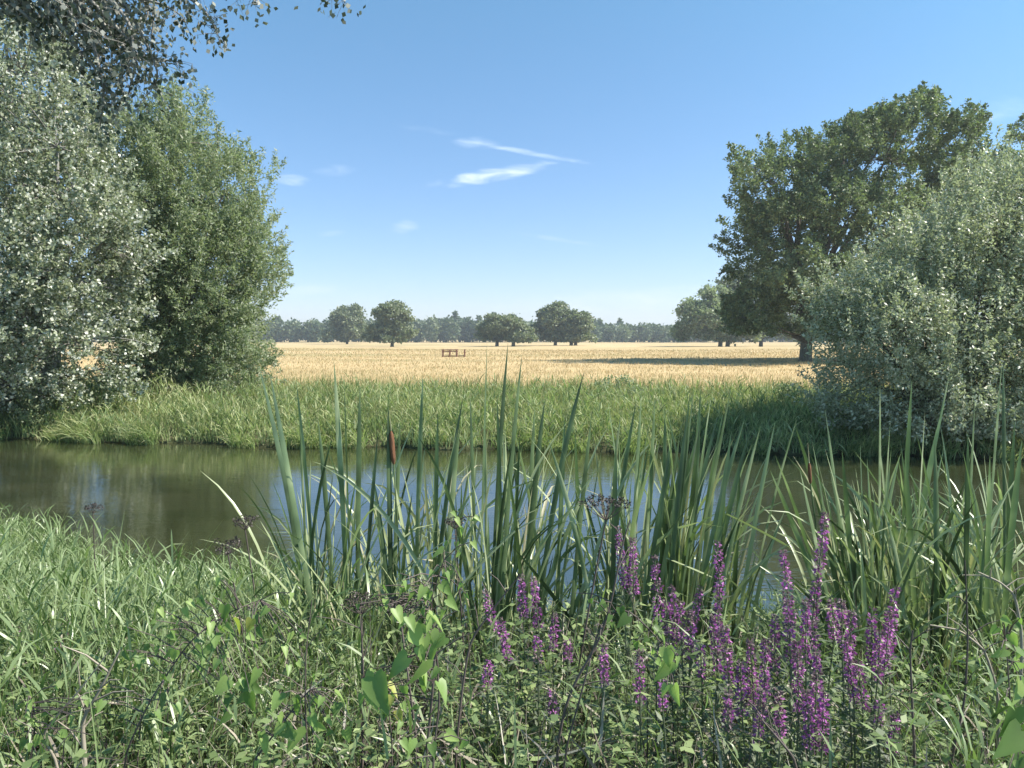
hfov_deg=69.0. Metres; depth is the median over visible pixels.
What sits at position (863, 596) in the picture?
cattail
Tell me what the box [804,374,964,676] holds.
cattail
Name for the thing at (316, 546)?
cattail
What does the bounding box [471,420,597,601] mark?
cattail
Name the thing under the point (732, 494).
cattail
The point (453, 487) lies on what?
cattail
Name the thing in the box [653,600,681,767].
purple loosestrife
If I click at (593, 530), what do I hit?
cattail
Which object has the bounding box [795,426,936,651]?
cattail
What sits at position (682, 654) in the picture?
purple loosestrife
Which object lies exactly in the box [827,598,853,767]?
purple loosestrife
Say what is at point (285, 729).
bindweed
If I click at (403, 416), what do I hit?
bank sedge
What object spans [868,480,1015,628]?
cattail
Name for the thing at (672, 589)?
purple loosestrife
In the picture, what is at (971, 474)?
cattail
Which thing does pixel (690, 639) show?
purple loosestrife
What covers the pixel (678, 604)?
cattail
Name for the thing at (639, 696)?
purple loosestrife
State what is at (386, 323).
oak tree
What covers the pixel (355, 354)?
dry meadow grass
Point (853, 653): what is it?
purple loosestrife
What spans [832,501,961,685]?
cattail
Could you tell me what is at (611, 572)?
cattail
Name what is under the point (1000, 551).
cattail
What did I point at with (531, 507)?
cattail
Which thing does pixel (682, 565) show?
cattail
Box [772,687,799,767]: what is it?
purple loosestrife
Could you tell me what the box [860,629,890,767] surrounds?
purple loosestrife
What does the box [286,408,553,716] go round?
cattail
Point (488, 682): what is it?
purple loosestrife
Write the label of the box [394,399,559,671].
cattail
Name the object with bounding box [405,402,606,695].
cattail
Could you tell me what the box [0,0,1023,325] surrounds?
sky
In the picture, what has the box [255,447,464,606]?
cattail
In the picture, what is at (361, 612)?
seed umbel
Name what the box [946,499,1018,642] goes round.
cattail
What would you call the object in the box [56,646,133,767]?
dead stalk
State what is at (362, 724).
dead stalk
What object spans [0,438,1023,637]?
river
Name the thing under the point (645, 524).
cattail
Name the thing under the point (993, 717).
leafy grass
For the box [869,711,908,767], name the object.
purple loosestrife
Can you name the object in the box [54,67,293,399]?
willow tree
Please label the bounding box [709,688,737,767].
purple loosestrife
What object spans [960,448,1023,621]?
cattail
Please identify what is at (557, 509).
cattail
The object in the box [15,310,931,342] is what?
woodland
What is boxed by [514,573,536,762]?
purple loosestrife
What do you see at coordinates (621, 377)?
scrub plant
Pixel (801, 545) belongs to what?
cattail
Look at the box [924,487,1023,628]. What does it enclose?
cattail
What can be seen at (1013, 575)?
cattail
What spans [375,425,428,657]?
cattail
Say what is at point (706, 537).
cattail
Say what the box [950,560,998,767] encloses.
dead stalk
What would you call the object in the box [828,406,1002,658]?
cattail
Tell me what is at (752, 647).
purple loosestrife
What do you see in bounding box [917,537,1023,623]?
cattail
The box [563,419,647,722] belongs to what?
cattail
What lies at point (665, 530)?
cattail
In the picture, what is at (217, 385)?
scrub plant
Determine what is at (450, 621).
cattail
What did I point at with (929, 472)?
cattail
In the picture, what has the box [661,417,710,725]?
cattail
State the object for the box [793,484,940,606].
cattail
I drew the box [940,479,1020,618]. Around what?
cattail
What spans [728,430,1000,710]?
cattail
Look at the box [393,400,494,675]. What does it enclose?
cattail
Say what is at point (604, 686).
purple loosestrife
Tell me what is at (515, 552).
cattail
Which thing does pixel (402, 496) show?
cattail
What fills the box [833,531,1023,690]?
cattail
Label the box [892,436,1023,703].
cattail
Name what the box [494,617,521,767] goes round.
purple loosestrife
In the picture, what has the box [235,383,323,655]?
cattail
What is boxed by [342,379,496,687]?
cattail
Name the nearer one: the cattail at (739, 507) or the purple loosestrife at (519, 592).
the purple loosestrife at (519, 592)
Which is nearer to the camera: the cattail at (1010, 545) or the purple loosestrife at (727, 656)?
the purple loosestrife at (727, 656)
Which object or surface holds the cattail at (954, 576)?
on the ground at (579, 347)
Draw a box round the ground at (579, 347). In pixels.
[1,339,1023,767]
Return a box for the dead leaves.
[0,528,1022,767]
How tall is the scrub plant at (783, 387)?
1.103 m
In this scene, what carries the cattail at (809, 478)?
on the ground at (579, 347)
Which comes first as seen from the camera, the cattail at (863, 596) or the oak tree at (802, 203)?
the cattail at (863, 596)
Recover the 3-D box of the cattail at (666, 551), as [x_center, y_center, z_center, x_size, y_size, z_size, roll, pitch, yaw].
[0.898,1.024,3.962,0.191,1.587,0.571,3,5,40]
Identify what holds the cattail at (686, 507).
on the ground at (579, 347)
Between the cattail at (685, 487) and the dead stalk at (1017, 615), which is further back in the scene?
the cattail at (685, 487)
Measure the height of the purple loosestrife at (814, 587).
1.073 m
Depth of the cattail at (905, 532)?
4.47 m
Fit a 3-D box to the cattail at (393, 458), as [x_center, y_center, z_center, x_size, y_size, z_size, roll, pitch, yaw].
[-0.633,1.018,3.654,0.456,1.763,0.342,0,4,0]
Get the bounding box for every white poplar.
[0,0,178,415]
[0,0,365,147]
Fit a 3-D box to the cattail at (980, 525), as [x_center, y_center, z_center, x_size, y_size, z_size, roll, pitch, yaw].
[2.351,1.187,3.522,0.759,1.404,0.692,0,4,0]
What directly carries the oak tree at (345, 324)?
on the ground at (579, 347)
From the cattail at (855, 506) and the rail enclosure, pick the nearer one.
the cattail at (855, 506)
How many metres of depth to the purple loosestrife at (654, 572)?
2.46 m
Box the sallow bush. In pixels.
[781,124,1023,444]
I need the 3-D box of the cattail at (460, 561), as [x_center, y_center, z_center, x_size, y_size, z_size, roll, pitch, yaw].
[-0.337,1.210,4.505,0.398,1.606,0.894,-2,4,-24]
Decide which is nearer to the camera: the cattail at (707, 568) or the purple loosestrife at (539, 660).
the purple loosestrife at (539, 660)
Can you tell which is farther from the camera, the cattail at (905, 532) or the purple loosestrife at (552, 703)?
the cattail at (905, 532)
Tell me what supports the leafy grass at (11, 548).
on the ground at (579, 347)
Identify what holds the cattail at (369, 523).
on the ground at (579, 347)
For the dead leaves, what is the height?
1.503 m
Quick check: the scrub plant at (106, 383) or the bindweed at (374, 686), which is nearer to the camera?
the bindweed at (374, 686)
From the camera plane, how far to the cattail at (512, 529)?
3.72 m
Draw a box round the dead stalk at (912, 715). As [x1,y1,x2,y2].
[875,617,941,767]
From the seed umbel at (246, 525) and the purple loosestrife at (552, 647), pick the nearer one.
the purple loosestrife at (552, 647)
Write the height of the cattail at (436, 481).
1.782 m
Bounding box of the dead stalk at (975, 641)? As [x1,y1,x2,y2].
[930,602,1023,767]
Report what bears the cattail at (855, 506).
on the ground at (579, 347)
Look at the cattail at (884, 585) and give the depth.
3.55 m
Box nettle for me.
[365,668,418,765]
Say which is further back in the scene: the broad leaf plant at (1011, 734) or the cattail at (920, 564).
the cattail at (920, 564)
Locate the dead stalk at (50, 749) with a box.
[15,650,109,767]
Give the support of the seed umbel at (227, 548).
on the ground at (579, 347)
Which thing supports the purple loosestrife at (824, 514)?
on the ground at (579, 347)
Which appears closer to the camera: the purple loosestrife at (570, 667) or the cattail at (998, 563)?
the purple loosestrife at (570, 667)
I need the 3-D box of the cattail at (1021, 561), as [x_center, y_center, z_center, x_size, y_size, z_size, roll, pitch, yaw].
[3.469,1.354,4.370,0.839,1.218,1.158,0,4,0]
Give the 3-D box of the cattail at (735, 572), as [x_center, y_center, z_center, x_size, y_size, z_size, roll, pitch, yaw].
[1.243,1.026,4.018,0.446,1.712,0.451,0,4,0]
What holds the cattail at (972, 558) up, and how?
on the ground at (579, 347)
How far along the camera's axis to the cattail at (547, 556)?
3.68 m
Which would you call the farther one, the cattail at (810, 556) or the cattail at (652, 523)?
the cattail at (652, 523)
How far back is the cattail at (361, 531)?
4.71 m
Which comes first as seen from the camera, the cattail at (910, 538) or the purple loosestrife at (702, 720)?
the purple loosestrife at (702, 720)
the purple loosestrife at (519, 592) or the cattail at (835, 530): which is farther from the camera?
the cattail at (835, 530)
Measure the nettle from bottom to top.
0.868 m
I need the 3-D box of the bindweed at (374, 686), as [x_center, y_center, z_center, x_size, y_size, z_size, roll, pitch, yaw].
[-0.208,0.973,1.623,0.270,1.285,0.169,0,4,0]
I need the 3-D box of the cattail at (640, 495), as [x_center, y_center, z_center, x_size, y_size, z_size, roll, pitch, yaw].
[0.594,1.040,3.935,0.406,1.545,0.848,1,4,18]
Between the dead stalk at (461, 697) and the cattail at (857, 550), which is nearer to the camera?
the dead stalk at (461, 697)
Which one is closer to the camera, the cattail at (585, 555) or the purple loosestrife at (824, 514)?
the purple loosestrife at (824, 514)
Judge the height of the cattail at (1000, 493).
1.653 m
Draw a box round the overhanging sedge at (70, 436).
[0,415,1023,461]
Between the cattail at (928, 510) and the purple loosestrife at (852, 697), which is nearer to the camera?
the purple loosestrife at (852, 697)
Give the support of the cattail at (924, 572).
on the ground at (579, 347)
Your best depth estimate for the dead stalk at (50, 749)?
1.75 m
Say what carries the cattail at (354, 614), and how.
on the ground at (579, 347)
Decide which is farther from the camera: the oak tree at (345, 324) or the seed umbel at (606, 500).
the oak tree at (345, 324)
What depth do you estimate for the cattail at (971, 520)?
5.25 m
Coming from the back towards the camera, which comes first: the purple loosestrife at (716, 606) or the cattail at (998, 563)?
the cattail at (998, 563)
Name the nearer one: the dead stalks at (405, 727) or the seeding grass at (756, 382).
the dead stalks at (405, 727)
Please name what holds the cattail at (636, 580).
on the ground at (579, 347)
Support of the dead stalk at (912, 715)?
on the ground at (579, 347)
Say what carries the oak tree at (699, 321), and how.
on the ground at (579, 347)
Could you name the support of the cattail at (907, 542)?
on the ground at (579, 347)
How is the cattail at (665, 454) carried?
on the ground at (579, 347)
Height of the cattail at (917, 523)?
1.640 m
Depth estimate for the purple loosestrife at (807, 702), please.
2.01 m
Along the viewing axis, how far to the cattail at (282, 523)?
4.81 m
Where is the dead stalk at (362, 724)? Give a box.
[316,615,373,767]
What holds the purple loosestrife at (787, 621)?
on the ground at (579, 347)
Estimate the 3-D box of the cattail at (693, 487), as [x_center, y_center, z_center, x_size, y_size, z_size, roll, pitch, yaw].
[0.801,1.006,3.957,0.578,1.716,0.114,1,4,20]
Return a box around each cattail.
[202,421,377,664]
[204,524,457,692]
[206,435,417,709]
[234,376,383,716]
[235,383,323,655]
[240,487,393,605]
[247,472,381,634]
[249,472,425,619]
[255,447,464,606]
[259,367,413,694]
[267,421,361,637]
[275,505,476,697]
[277,391,453,639]
[284,365,396,638]
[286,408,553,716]
[292,416,552,690]
[300,429,481,642]
[309,447,425,631]
[311,386,422,659]
[313,353,565,704]
[322,358,556,701]
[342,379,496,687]
[350,410,431,680]
[362,457,525,636]
[363,545,499,711]
[367,474,491,669]
[374,427,544,716]
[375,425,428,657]
[385,459,605,658]
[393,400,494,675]
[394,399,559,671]
[394,501,582,649]
[398,535,570,686]
[400,444,574,649]
[401,442,491,633]
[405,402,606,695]
[417,346,579,691]
[418,459,587,661]
[425,452,482,653]
[455,436,595,624]
[463,468,595,697]
[466,373,583,735]
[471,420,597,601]
[476,443,600,700]
[490,419,654,679]
[502,404,719,682]
[505,400,622,686]
[505,437,582,684]
[510,450,640,642]
[512,405,694,689]
[526,409,572,646]
[533,401,700,712]
[556,415,692,720]
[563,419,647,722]
[569,442,654,667]
[571,440,733,607]
[580,441,714,660]
[587,395,702,657]
[587,524,753,670]
[590,439,699,633]
[591,458,793,701]
[593,480,725,596]
[600,446,735,638]
[602,439,712,672]
[605,437,777,634]
[616,447,691,598]
[616,449,788,661]
[617,414,722,645]
[618,424,799,709]
[618,480,729,660]
[619,402,679,666]
[627,403,727,715]
[635,390,716,645]
[637,404,749,664]
[640,413,751,616]
[642,395,758,638]
[645,445,780,651]
[647,434,688,660]
[655,434,691,600]
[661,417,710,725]
[664,452,689,599]
[665,390,785,716]
[667,414,773,640]
[668,419,791,690]
[668,422,760,716]
[686,391,739,659]
[723,420,796,698]
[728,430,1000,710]
[729,458,920,609]
[757,442,939,653]
[757,472,956,732]
[770,453,997,690]
[772,456,867,682]
[772,456,963,609]
[773,412,915,648]
[779,449,841,664]
[782,449,988,684]
[786,475,914,652]
[793,454,932,641]
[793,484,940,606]
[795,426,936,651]
[803,401,944,610]
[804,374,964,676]
[812,471,974,699]
[813,455,914,649]
[818,523,932,647]
[821,494,1023,712]
[824,453,964,710]
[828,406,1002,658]
[830,457,1023,581]
[830,464,948,580]
[831,417,991,640]
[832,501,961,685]
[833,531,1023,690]
[837,457,900,601]
[844,442,1002,619]
[845,486,940,685]
[846,453,1023,711]
[849,430,1023,672]
[852,384,979,684]
[854,451,1001,615]
[854,496,1000,572]
[855,474,917,616]
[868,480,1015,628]
[870,366,1023,669]
[884,402,1023,657]
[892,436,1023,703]
[896,455,999,622]
[897,442,1021,697]
[902,461,1021,698]
[903,530,1023,683]
[909,473,1023,654]
[911,445,1023,706]
[913,527,995,603]
[914,369,1006,676]
[914,481,1023,696]
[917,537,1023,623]
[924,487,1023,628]
[928,497,1023,624]
[931,510,1010,622]
[939,437,1002,600]
[939,483,1023,622]
[939,489,1019,611]
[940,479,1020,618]
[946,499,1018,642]
[947,423,1023,664]
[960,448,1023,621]
[993,500,1023,564]
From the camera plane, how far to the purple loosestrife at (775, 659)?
2.36 m
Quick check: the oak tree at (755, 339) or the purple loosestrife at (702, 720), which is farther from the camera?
the oak tree at (755, 339)
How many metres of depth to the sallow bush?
14.83 m
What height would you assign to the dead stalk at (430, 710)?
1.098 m
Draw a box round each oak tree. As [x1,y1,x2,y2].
[319,302,367,343]
[360,299,421,346]
[473,312,509,345]
[494,312,538,345]
[530,300,569,344]
[554,308,598,345]
[667,282,765,346]
[708,80,1023,361]
[708,260,800,346]
[994,113,1023,261]
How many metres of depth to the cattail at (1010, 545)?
3.58 m
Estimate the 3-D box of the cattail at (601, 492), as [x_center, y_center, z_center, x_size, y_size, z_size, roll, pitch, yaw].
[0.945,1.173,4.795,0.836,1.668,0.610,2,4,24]
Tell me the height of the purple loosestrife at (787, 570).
1.120 m
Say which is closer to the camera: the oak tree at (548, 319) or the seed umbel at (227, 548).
the seed umbel at (227, 548)
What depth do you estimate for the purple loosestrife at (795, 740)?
2.16 m
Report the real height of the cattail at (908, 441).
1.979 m
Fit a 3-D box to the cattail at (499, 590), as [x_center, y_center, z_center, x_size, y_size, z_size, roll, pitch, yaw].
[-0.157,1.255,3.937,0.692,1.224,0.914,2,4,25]
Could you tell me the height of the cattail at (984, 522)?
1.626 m
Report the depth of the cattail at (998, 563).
4.65 m
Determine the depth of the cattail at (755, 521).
3.77 m
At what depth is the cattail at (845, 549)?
3.95 m
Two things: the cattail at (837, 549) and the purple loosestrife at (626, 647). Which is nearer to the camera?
the purple loosestrife at (626, 647)
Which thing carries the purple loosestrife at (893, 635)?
on the ground at (579, 347)
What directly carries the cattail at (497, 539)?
on the ground at (579, 347)
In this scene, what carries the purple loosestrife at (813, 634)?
on the ground at (579, 347)
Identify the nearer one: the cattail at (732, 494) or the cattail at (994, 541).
the cattail at (732, 494)
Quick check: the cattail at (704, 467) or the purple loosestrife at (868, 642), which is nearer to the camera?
the purple loosestrife at (868, 642)
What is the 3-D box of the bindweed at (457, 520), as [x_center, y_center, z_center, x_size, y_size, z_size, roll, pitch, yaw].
[-0.244,1.147,3.239,0.217,1.268,0.114,1,4,14]
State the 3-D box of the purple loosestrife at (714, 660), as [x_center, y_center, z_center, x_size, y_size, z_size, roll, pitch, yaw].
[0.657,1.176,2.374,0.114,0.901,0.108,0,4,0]
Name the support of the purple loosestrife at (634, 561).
on the ground at (579, 347)
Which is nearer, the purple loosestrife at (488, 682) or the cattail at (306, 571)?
the purple loosestrife at (488, 682)
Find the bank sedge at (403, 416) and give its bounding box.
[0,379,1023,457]
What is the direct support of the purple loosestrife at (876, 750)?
on the ground at (579, 347)
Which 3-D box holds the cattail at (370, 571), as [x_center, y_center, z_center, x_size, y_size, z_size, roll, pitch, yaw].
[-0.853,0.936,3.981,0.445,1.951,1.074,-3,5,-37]
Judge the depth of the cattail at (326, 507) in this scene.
3.94 m
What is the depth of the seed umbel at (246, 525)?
3.35 m
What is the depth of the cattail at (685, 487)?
4.01 m
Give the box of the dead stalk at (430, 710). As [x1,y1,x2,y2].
[412,588,481,767]
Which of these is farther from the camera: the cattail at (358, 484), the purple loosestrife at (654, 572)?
the cattail at (358, 484)
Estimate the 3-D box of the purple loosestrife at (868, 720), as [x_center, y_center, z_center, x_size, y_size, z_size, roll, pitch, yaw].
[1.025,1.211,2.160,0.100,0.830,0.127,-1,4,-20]
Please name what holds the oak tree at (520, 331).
on the ground at (579, 347)
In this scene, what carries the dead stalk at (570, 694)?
on the ground at (579, 347)
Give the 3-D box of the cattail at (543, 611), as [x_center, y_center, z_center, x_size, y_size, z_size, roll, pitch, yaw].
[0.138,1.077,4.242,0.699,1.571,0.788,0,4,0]
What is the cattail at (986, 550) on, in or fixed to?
on the ground at (579, 347)
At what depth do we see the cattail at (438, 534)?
4.26 m
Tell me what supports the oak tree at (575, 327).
on the ground at (579, 347)
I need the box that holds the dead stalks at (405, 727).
[0,550,1022,767]
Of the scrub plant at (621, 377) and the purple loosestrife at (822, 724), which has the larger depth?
the scrub plant at (621, 377)
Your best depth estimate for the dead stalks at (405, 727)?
2.68 m
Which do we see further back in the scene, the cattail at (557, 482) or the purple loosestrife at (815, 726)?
the cattail at (557, 482)
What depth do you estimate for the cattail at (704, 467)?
3.76 m
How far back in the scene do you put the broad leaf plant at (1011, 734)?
1.60 m
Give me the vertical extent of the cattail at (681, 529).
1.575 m
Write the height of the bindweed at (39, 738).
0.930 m
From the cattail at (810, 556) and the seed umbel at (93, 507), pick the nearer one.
the cattail at (810, 556)
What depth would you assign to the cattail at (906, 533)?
4.77 m
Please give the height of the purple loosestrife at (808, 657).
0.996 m
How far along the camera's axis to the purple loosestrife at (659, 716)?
2.17 m
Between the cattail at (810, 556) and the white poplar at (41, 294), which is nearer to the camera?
the cattail at (810, 556)
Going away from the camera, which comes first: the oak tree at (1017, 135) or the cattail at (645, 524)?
the cattail at (645, 524)
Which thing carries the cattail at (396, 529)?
on the ground at (579, 347)
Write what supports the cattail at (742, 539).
on the ground at (579, 347)
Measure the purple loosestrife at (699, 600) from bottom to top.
0.962 m
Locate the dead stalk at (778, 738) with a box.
[743,684,796,767]
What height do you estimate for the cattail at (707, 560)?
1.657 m
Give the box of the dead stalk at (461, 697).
[448,573,519,767]
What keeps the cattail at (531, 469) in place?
on the ground at (579, 347)
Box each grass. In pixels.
[0,502,448,767]
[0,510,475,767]
[31,347,1019,394]
[34,371,977,422]
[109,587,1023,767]
[159,557,1023,767]
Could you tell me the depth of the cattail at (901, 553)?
3.66 m
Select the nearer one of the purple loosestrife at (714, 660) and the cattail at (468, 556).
the purple loosestrife at (714, 660)
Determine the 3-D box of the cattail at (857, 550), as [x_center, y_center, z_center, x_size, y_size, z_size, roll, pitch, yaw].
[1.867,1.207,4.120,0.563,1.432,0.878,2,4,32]
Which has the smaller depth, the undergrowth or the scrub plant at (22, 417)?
the undergrowth
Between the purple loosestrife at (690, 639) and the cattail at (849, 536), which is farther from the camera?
the cattail at (849, 536)
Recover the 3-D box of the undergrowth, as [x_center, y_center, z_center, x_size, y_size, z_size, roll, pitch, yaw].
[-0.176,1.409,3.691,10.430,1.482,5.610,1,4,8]
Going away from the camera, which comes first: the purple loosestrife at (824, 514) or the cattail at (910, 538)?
the purple loosestrife at (824, 514)
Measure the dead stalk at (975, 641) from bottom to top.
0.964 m
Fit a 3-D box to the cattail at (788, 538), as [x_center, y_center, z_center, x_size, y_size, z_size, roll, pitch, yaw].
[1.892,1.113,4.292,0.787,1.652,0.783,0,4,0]
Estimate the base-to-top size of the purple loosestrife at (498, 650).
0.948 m
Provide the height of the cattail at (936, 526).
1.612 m
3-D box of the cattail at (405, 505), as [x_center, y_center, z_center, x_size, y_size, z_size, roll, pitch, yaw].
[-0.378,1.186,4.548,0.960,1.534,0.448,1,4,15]
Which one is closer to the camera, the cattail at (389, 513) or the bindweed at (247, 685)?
the bindweed at (247, 685)
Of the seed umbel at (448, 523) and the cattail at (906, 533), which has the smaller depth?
the seed umbel at (448, 523)
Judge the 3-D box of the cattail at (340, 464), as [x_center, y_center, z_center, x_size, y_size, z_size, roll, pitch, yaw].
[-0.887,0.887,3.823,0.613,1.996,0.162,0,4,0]
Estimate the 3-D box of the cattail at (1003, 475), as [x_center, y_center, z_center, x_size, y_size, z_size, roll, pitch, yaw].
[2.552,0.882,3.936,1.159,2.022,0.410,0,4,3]
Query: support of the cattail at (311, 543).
on the ground at (579, 347)
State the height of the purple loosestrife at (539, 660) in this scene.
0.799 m
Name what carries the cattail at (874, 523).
on the ground at (579, 347)
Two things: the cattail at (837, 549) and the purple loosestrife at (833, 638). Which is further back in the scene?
the cattail at (837, 549)
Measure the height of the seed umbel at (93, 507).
1.153 m
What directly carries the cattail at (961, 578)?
on the ground at (579, 347)
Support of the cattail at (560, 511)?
on the ground at (579, 347)
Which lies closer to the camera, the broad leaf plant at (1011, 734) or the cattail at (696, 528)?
the broad leaf plant at (1011, 734)
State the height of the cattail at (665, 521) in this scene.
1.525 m
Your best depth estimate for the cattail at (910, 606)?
3.65 m
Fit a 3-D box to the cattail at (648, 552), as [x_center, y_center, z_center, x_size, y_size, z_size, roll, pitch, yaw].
[0.492,0.960,3.980,1.326,1.754,0.275,3,5,37]
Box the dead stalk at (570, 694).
[556,520,636,767]
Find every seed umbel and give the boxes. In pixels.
[84,502,103,602]
[214,535,257,731]
[233,514,268,695]
[340,591,381,741]
[382,593,420,767]
[444,516,467,701]
[570,494,630,717]
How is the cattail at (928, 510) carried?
on the ground at (579, 347)
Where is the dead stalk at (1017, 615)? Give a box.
[969,566,1023,706]
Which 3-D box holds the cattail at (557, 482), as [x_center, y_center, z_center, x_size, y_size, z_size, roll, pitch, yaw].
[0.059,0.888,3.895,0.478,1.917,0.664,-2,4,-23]
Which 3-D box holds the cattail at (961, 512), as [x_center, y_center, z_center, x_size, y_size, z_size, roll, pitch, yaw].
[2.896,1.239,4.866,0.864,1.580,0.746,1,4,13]
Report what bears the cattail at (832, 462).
on the ground at (579, 347)
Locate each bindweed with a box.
[0,685,96,767]
[95,575,306,767]
[252,673,353,767]
[356,540,477,767]
[444,503,480,679]
[563,598,707,767]
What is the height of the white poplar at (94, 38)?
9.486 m
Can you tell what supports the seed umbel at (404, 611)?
on the ground at (579, 347)
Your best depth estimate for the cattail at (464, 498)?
4.67 m
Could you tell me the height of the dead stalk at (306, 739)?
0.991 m
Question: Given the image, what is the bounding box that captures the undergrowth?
[0,538,1023,767]
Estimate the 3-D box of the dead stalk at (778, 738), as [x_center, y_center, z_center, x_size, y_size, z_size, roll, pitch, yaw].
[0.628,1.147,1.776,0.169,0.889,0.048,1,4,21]
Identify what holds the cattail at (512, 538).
on the ground at (579, 347)
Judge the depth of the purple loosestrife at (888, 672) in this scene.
2.31 m
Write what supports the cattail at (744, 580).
on the ground at (579, 347)
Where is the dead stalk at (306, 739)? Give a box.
[268,601,325,767]
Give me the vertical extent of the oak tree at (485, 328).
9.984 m
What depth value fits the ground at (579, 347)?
50.38 m
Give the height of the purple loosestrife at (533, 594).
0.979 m
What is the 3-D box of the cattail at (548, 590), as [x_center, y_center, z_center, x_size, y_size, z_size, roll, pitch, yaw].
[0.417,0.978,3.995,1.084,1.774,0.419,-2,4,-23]
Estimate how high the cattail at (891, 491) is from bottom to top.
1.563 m
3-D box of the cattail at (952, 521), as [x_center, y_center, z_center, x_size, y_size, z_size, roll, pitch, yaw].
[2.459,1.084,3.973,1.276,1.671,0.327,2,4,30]
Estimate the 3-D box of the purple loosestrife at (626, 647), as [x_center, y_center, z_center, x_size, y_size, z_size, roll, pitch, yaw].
[0.418,1.095,2.766,0.106,1.149,0.132,-2,4,-28]
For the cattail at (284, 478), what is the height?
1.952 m
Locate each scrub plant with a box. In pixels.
[9,383,76,425]
[77,363,151,412]
[199,373,268,400]
[590,372,647,399]
[773,380,816,403]
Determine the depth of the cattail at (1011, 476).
3.94 m
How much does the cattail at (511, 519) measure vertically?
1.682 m
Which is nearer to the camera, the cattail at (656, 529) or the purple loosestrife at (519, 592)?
the purple loosestrife at (519, 592)
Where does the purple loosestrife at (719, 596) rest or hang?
on the ground at (579, 347)
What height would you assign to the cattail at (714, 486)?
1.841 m
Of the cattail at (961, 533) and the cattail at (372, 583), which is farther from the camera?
the cattail at (961, 533)
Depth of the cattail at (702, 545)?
4.04 m
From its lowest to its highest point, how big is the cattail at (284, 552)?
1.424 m
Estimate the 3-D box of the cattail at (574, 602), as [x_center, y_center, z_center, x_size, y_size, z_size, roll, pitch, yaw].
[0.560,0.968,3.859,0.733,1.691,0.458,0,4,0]
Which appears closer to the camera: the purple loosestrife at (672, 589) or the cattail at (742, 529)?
the purple loosestrife at (672, 589)
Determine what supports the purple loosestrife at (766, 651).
on the ground at (579, 347)
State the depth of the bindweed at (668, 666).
1.81 m
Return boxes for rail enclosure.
[442,349,464,356]
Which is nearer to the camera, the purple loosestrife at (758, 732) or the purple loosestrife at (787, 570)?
the purple loosestrife at (758, 732)
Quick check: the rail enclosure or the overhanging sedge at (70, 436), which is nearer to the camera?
the overhanging sedge at (70, 436)
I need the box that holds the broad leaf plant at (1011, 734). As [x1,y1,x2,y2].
[978,614,1023,767]
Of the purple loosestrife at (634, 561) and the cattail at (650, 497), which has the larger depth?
the cattail at (650, 497)
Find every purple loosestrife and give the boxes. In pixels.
[474,659,500,767]
[482,589,510,767]
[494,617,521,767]
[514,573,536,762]
[524,634,550,766]
[528,575,551,766]
[535,690,564,767]
[539,611,563,764]
[557,637,580,767]
[588,643,621,767]
[612,525,634,763]
[618,536,644,763]
[625,648,653,766]
[644,555,675,767]
[650,680,676,767]
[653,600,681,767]
[661,585,687,757]
[667,598,697,762]
[675,585,704,763]
[675,609,707,767]
[685,639,713,767]
[703,613,727,763]
[704,600,728,767]
[705,540,736,743]
[708,625,742,767]
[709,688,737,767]
[729,659,754,767]
[739,638,767,765]
[742,637,775,767]
[742,687,769,767]
[765,613,787,767]
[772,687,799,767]
[776,549,808,765]
[777,598,805,767]
[782,639,814,767]
[790,597,819,761]
[793,688,820,767]
[794,647,828,767]
[795,564,824,759]
[797,512,834,753]
[800,619,828,757]
[802,687,831,767]
[820,598,844,765]
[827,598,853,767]
[829,609,864,767]
[836,638,866,767]
[845,660,876,767]
[857,606,885,766]
[857,700,892,767]
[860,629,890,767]
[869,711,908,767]
[870,608,897,767]
[874,584,902,762]
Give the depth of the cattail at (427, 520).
4.09 m
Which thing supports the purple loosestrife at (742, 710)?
on the ground at (579, 347)

